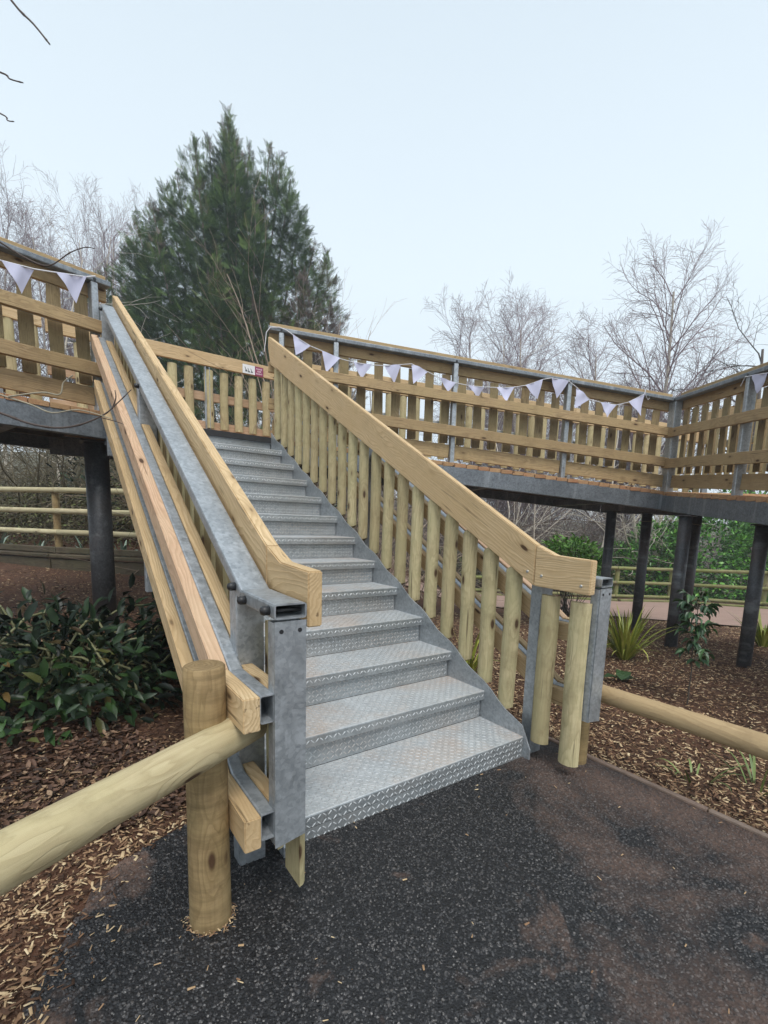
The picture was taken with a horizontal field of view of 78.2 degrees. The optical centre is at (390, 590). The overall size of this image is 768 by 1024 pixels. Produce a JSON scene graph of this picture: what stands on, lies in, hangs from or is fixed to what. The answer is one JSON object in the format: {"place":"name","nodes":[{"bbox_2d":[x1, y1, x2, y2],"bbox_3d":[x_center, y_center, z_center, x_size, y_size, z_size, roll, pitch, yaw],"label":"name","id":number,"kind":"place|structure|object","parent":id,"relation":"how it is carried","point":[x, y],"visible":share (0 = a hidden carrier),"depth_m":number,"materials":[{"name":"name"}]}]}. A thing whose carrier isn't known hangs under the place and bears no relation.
{"place":"outdoors","nodes":[
{"label":"outdoors","id":0,"kind":"place"},
{"bbox_2d":[0,451,767,1023],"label":"ground","id":1,"kind":"structure","parent":0,"point":[14,577],"depth_m":3.18,"materials":[{"name":"brown wood"}]},
{"bbox_2d":[0,532,12,549],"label":"garden plant","id":2,"kind":"object","parent":1,"relation":"on","point":[3,539],"visible":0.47,"depth_m":7.74,"materials":[{"name":"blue plant"}]},
{"bbox_2d":[0,140,68,484],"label":"birch tree","id":3,"kind":"object","parent":1,"relation":"on","point":[12,282],"visible":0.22,"depth_m":23.84,"materials":[{"name":"grey plant"}]},
{"bbox_2d":[34,539,49,545],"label":"garden plant","id":4,"kind":"object","parent":1,"relation":"on","point":[40,544],"visible":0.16,"depth_m":7.61,"materials":[{"name":"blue plant"}]},
{"bbox_2d":[0,393,116,622],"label":"walkway deck","id":5,"kind":"structure","parent":1,"relation":"on","point":[13,432],"depth_m":4.60,"materials":[{"name":"metal"}]},
{"bbox_2d":[0,305,42,399],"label":"walkway fence","id":6,"kind":"object","parent":5,"relation":"on","point":[9,315],"visible":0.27,"depth_m":4.75,"materials":[{"name":"wood"},{"name":"galvanised steel"}]},
{"bbox_2d":[0,237,110,410],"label":"walkway fence","id":7,"kind":"object","parent":5,"relation":"on","point":[25,350],"visible":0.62,"depth_m":3.95,"materials":[{"name":"wood"},{"name":"galvanised steel"}]},
{"bbox_2d":[0,260,95,302],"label":"bunting","id":8,"kind":"object","parent":7,"relation":"hanging from","point":[22,274],"visible":1,"depth_m":3.77,"materials":[{"name":"white fabric"}]},
{"bbox_2d":[0,0,130,428],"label":"leaning bare shrub","id":9,"kind":"object","parent":1,"relation":"on","point":[14,251],"visible":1,"depth_m":2.60,"materials":[{"name":"brown plant"}]},
{"bbox_2d":[0,487,136,546],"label":"log fence","id":10,"kind":"object","parent":1,"relation":"on","point":[57,531],"visible":0.48,"depth_m":7.19,"materials":[{"name":"beige wood"}]},
{"bbox_2d":[0,469,137,549],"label":"bramble cover","id":11,"kind":"object","parent":1,"relation":"on","point":[24,500],"visible":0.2,"depth_m":8.98,"materials":[{"name":"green plant"}]},
{"bbox_2d":[0,543,143,575],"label":"retaining wall","id":12,"kind":"structure","parent":1,"relation":"on","point":[40,558],"depth_m":7.12,"materials":[{"name":"brown wood"}]},
{"bbox_2d":[0,176,162,486],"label":"birch tree","id":13,"kind":"object","parent":1,"relation":"on","point":[44,340],"visible":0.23,"depth_m":24.21,"materials":[{"name":"grey plant"}]},
{"bbox_2d":[75,536,88,559],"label":"garden plant","id":14,"kind":"object","parent":1,"relation":"on","point":[80,545],"visible":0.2,"depth_m":7.48,"materials":[{"name":"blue plant"}]},
{"bbox_2d":[35,166,141,385],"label":"birch tree","id":15,"kind":"object","parent":1,"relation":"on","point":[87,232],"visible":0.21,"depth_m":23.51,"materials":[{"name":"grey plant"}]},
{"bbox_2d":[0,573,182,760],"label":"dark shrub","id":16,"kind":"object","parent":1,"relation":"on","point":[51,657],"visible":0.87,"depth_m":2.92,"materials":[{"name":"green plant"}]},
{"bbox_2d":[0,567,183,808],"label":"soil crumbs","id":17,"kind":"object","parent":1,"relation":"on","point":[24,756],"visible":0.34,"depth_m":3.50,"materials":[{"name":"brown soil"}]},
{"bbox_2d":[0,684,185,833],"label":"leaf litter","id":18,"kind":"object","parent":1,"relation":"on","point":[37,780],"visible":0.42,"depth_m":2.35,"materials":[{"name":"brown plant"}]},
{"bbox_2d":[0,734,186,1023],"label":"wood chips","id":19,"kind":"object","parent":1,"relation":"on","point":[28,932],"visible":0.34,"depth_m":1.52,"materials":[{"name":"beige wood"}]},
{"bbox_2d":[13,167,182,501],"bbox_3d":[-7.797,-5.399,10.683,6.965,8.176,4.074,3,8,5],"label":"young birch","id":20,"kind":"object","parent":1,"relation":"on","point":[65,343],"visible":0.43,"depth_m":11.07,"materials":[{"name":"brown plant"}]},
{"bbox_2d":[114,540,129,556],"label":"garden plant","id":21,"kind":"object","parent":1,"relation":"on","point":[124,547],"visible":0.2,"depth_m":7.37,"materials":[{"name":"green plant"}]},
{"bbox_2d":[0,660,266,934],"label":"log barrier","id":22,"kind":"object","parent":1,"relation":"on","point":[195,760],"visible":0.85,"depth_m":1.26,"materials":[{"name":"beige wood"}]},
{"bbox_2d":[0,283,306,558],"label":"bare thicket","id":23,"kind":"object","parent":1,"relation":"on","point":[38,467],"visible":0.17,"depth_m":9.88,"materials":[{"name":"brown plant"}]},
{"bbox_2d":[46,407,357,531],"bbox_3d":[-3.664,-2.647,11.270,7.412,2.866,3.717,-4,10,-36],"label":"evergreen shrub","id":24,"kind":"object","parent":1,"relation":"on","point":[71,479],"visible":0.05,"depth_m":9.55,"materials":[{"name":"green plant"}]},
{"bbox_2d":[66,103,379,535],"bbox_3d":[-5.907,-7.961,15.310,11.327,14.760,6.207,3,8,8],"label":"conifer tree","id":25,"kind":"object","parent":1,"relation":"on","point":[223,194],"visible":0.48,"depth_m":14.69,"materials":[{"name":"green plant"}]},
{"bbox_2d":[164,172,397,535],"bbox_3d":[-2.032,-3.545,9.326,3.449,6.255,4.183,8,10,37],"label":"coppiced sapling","id":26,"kind":"object","parent":1,"relation":"on","point":[270,382],"visible":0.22,"depth_m":8.51,"materials":[{"name":"plant"}]},
{"bbox_2d":[1,325,728,608],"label":"bare thicket","id":27,"kind":"object","parent":1,"relation":"on","point":[380,541],"visible":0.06,"depth_m":8.06,"materials":[{"name":"brown plant"}]},
{"bbox_2d":[203,428,529,857],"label":"steel staircase","id":28,"kind":"structure","parent":1,"relation":"on","point":[294,508],"depth_m":2.78,"materials":[{"name":"grey metal"}]},
{"bbox_2d":[91,296,321,886],"bbox_3d":[-1.453,-0.785,2.851,0.254,3.268,4.036,-4,10,-36],"label":"stair balustrade","id":29,"kind":"object","parent":28,"relation":"attached to","point":[224,574],"visible":0.95,"depth_m":1.75,"materials":[{"name":"wood"}]},
{"bbox_2d":[268,337,612,767],"bbox_3d":[-0.104,-0.873,3.825,0.254,3.287,4.036,-4,10,-36],"label":"stair balustrade","id":30,"kind":"object","parent":28,"relation":"attached to","point":[523,571],"visible":0.98,"depth_m":2.96,"materials":[{"name":"wood"},{"name":"galvanised steel"}]},
{"bbox_2d":[35,407,762,579],"bbox_3d":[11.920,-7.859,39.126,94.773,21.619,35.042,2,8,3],"label":"hedge","id":31,"kind":"object","parent":1,"relation":"on","point":[703,553],"visible":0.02,"depth_m":36.52,"materials":[{"name":"green plant"}]},
{"bbox_2d":[418,281,557,532],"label":"birch tree","id":32,"kind":"object","parent":1,"relation":"on","point":[469,379],"visible":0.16,"depth_m":21.74,"materials":[{"name":"grey plant"}]},
{"bbox_2d":[293,442,688,630],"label":"walkway deck","id":33,"kind":"structure","parent":1,"relation":"on","point":[611,500],"depth_m":6.21,"materials":[{"name":"wood"},{"name":"weathered galvanised steel"},{"name":"steel"}]},
{"bbox_2d":[49,435,270,459],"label":"landing deck","id":34,"kind":"structure","parent":33,"relation":"attached to","point":[69,445],"depth_m":5.23,"materials":[{"name":"metal"}]},
{"bbox_2d":[44,318,273,436],"bbox_3d":[-2.625,-2.395,5.904,2.688,1.190,0.195,-4,10,-36],"label":"landing fence","id":35,"kind":"object","parent":34,"relation":"on","point":[223,399],"visible":0.41,"depth_m":6.07,"materials":[{"name":"wood"}]},
{"bbox_2d":[242,364,262,376],"bbox_3d":[-1.827,-2.925,6.272,0.280,0.118,0.008,-4,10,-36],"label":"notice sign","id":36,"kind":"object","parent":35,"relation":"attached to","point":[253,370],"visible":1,"depth_m":6.27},
{"bbox_2d":[268,323,674,490],"bbox_3d":[1.163,-2.094,5.761,5.151,1.738,0.194,0,8,-10],"label":"walkway fence","id":37,"kind":"object","parent":33,"relation":"on","point":[447,366],"visible":0.77,"depth_m":5.77,"materials":[{"name":"wood"},{"name":"galvanised steel"},{"name":"weathered galvanised steel"}]},
{"bbox_2d":[264,327,648,416],"bbox_3d":[0.959,-2.530,5.591,4.771,0.688,0.081,0,8,-10],"label":"bunting","id":38,"kind":"object","parent":37,"relation":"hanging from","point":[418,372],"visible":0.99,"depth_m":5.59,"materials":[{"name":"white fabric"}]},
{"bbox_2d":[294,364,707,492],"bbox_3d":[1.859,-2.220,7.249,6.814,1.854,0.194,0,8,-10],"label":"walkway fence","id":39,"kind":"object","parent":33,"relation":"on","point":[468,417],"visible":0.19,"depth_m":7.18,"materials":[{"name":"wood"},{"name":"galvanised steel"}]},
{"bbox_2d":[410,317,640,539],"bbox_3d":[4.089,-3.812,15.275,6.114,7.879,6.545,0,9,-16],"label":"young birch","id":40,"kind":"object","parent":1,"relation":"on","point":[534,527],"visible":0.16,"depth_m":14.41,"materials":[{"name":"brown plant"}]},
{"bbox_2d":[433,267,619,543],"bbox_3d":[6.704,-8.253,23.778,10.248,15.729,8.856,2,8,0],"label":"birch tree","id":41,"kind":"object","parent":1,"relation":"on","point":[518,364],"visible":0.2,"depth_m":23.32,"materials":[{"name":"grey plant"}]},
{"bbox_2d":[440,318,624,543],"bbox_3d":[4.761,-4.229,16.669,8.108,8.658,6.479,2,8,0],"label":"young birch","id":42,"kind":"object","parent":1,"relation":"on","point":[526,531],"visible":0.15,"depth_m":16.26,"materials":[{"name":"brown plant"}]},
{"bbox_2d":[336,433,744,594],"bbox_3d":[6.142,-2.350,22.887,23.120,10.552,21.910,1,8,-3],"label":"bare thicket","id":43,"kind":"object","parent":1,"relation":"on","point":[441,543],"visible":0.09,"depth_m":18.21,"materials":[{"name":"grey plant"}]},
{"bbox_2d":[422,546,672,594],"bbox_3d":[7.494,-0.958,19.458,13.657,2.370,9.383,2,8,0],"label":"bramble cover","id":44,"kind":"object","parent":1,"relation":"on","point":[478,572],"visible":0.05,"depth_m":15.61,"materials":[{"name":"green plant"}]},
{"bbox_2d":[332,610,767,833],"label":"bark mulch","id":45,"kind":"object","parent":1,"relation":"on","point":[555,733],"visible":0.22,"depth_m":3.14,"materials":[{"name":"brown wood"}]},
{"bbox_2d":[450,632,496,671],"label":"strap leaved plant","id":46,"kind":"object","parent":45,"relation":"on","point":[472,663],"visible":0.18,"depth_m":3.96,"materials":[{"name":"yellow plant"}]},
{"bbox_2d":[671,589,722,704],"bbox_3d":[2.250,0.434,3.537,0.332,0.894,0.326,-4,10,-36],"label":"young shrub","id":47,"kind":"object","parent":45,"relation":"on","point":[701,630],"visible":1,"depth_m":3.47,"materials":[{"name":"green plant"}]},
{"bbox_2d":[656,749,745,789],"bbox_3d":[1.593,0.917,2.464,0.392,0.171,0.326,1,8,-8],"label":"grass tuft","id":48,"kind":"object","parent":45,"relation":"on","point":[687,775],"visible":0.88,"depth_m":2.44,"materials":[{"name":"green plant"}]},
{"bbox_2d":[714,728,767,795],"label":"grass tuft","id":49,"kind":"object","parent":45,"relation":"on","point":[753,766],"visible":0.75,"depth_m":2.48,"materials":[{"name":"green plant"}]},
{"bbox_2d":[726,609,767,647],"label":"strap leaved plant","id":50,"kind":"object","parent":45,"relation":"on","point":[761,637],"visible":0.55,"depth_m":6.06,"materials":[{"name":"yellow plant"}]},
{"bbox_2d":[541,531,614,615],"bbox_3d":[3.451,-0.324,9.096,1.589,1.653,1.508,-4,10,-36],"label":"round shrub","id":51,"kind":"object","parent":1,"relation":"on","point":[561,547],"visible":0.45,"depth_m":8.85,"materials":[{"name":"green plant"}]},
{"bbox_2d":[555,507,604,521],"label":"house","id":52,"kind":"structure","parent":1,"relation":"on","point":[578,517],"depth_m":83.78,"materials":[{"name":"white"}]},
{"bbox_2d":[511,327,712,549],"bbox_3d":[7.902,-4.203,16.220,5.740,8.791,8.267,-4,10,-36],"label":"young birch","id":53,"kind":"object","parent":1,"relation":"on","point":[612,481],"visible":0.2,"depth_m":16.23,"materials":[{"name":"brown plant"}]},
{"bbox_2d":[603,669,635,679],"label":"broad leaved seedling","id":54,"kind":"object","parent":1,"relation":"on","point":[623,675],"visible":0.98,"depth_m":4.07,"materials":[{"name":"green plant"}]},
{"bbox_2d":[475,566,767,606],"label":"log fence","id":55,"kind":"object","parent":1,"relation":"on","point":[616,595],"visible":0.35,"depth_m":13.33,"materials":[{"name":"beige wood"}]},
{"bbox_2d":[478,593,767,608],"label":"path kerb","id":56,"kind":"structure","parent":1,"relation":"on","point":[644,600],"depth_m":13.20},
{"bbox_2d":[596,537,655,594],"bbox_3d":[8.261,-0.874,16.861,2.715,2.380,2.209,-4,10,-36],"label":"laurel bush","id":57,"kind":"object","parent":1,"relation":"on","point":[620,551],"visible":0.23,"depth_m":16.27,"materials":[{"name":"green plant"}]},
{"bbox_2d":[607,605,675,661],"bbox_3d":[2.456,0.414,4.965,0.977,0.645,0.862,-4,10,-36],"label":"strap leaved plant","id":58,"kind":"object","parent":1,"relation":"on","point":[623,645],"visible":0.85,"depth_m":4.88,"materials":[{"name":"green plant"}]},
{"bbox_2d":[531,219,767,565],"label":"birch tree","id":59,"kind":"object","parent":1,"relation":"on","point":[668,366],"visible":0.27,"depth_m":18.37,"materials":[{"name":"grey plant"}]},
{"bbox_2d":[542,406,765,580],"bbox_3d":[9.314,-3.086,16.432,8.538,6.753,5.682,-4,10,-36],"label":"young birch","id":60,"kind":"object","parent":1,"relation":"on","point":[634,523],"visible":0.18,"depth_m":16.03,"materials":[{"name":"brown plant"}]},
{"bbox_2d":[548,737,767,838],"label":"path edging","id":61,"kind":"object","parent":1,"relation":"on","point":[695,804],"visible":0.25,"depth_m":2.27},
{"bbox_2d":[618,515,705,596],"bbox_3d":[9.339,-1.224,16.388,3.685,3.144,2.888,-4,10,-36],"label":"laurel bush","id":62,"kind":"object","parent":1,"relation":"on","point":[670,533],"visible":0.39,"depth_m":15.73,"materials":[{"name":"green plant"}]},
{"bbox_2d":[578,685,767,764],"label":"log barrier","id":63,"kind":"object","parent":1,"relation":"on","point":[742,739],"visible":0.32,"depth_m":2.15,"materials":[{"name":"beige wood"}]},
{"bbox_2d":[620,277,767,591],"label":"oak tree","id":64,"kind":"object","parent":1,"relation":"on","point":[735,366],"visible":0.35,"depth_m":19.33,"materials":[{"name":"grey plant"}]},
{"bbox_2d":[644,489,767,601],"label":"laurel bush","id":65,"kind":"object","parent":1,"relation":"on","point":[743,527],"visible":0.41,"depth_m":14.74,"materials":[{"name":"green plant"}]},
{"bbox_2d":[660,492,767,667],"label":"walkway deck","id":66,"kind":"structure","parent":1,"relation":"on","point":[748,508],"depth_m":5.09,"materials":[{"name":"metal"}]},
{"bbox_2d":[661,362,767,495],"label":"walkway fence","id":67,"kind":"object","parent":66,"relation":"on","point":[739,457],"visible":0.95,"depth_m":5.10,"materials":[{"name":"wood"},{"name":"galvanised steel"}]},
{"bbox_2d":[740,373,767,392],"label":"bunting","id":68,"kind":"object","parent":67,"relation":"hanging from","point":[758,380],"visible":1,"depth_m":4.45,"materials":[{"name":"white fabric"}]},
{"bbox_2d":[700,398,767,492],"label":"walkway fence","id":69,"kind":"object","parent":66,"relation":"on","point":[753,442],"visible":0.09,"depth_m":7.03,"materials":[{"name":"wood"}]},
{"bbox_2d":[704,490,767,601],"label":"laurel bush","id":70,"kind":"object","parent":1,"relation":"on","point":[719,578],"visible":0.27,"depth_m":15.77,"materials":[{"name":"green plant"}]},
{"bbox_2d":[0,0,767,523],"label":"sky","id":71,"kind":"structure","parent":0,"point":[430,145],"materials":[{"name":"white"}]},
{"bbox_2d":[22,718,767,1023],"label":"path","id":72,"kind":"structure","parent":0,"point":[420,995],"depth_m":1.50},
{"bbox_2d":[181,902,235,939],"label":"sawdust crumbs","id":73,"kind":"object","parent":72,"relation":"on","point":[190,929],"visible":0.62,"depth_m":1.44,"materials":[{"name":"brown wood"}]},
{"bbox_2d":[22,753,745,1021],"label":"stray chips","id":74,"kind":"object","parent":72,"relation":"on","point":[192,987],"visible":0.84,"depth_m":1.34,"materials":[{"name":"brown wood"}]},
{"bbox_2d":[390,571,767,627],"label":"path","id":75,"kind":"structure","parent":0,"point":[724,615],"depth_m":10.37,"materials":[{"name":"beige concrete"}]}
]}

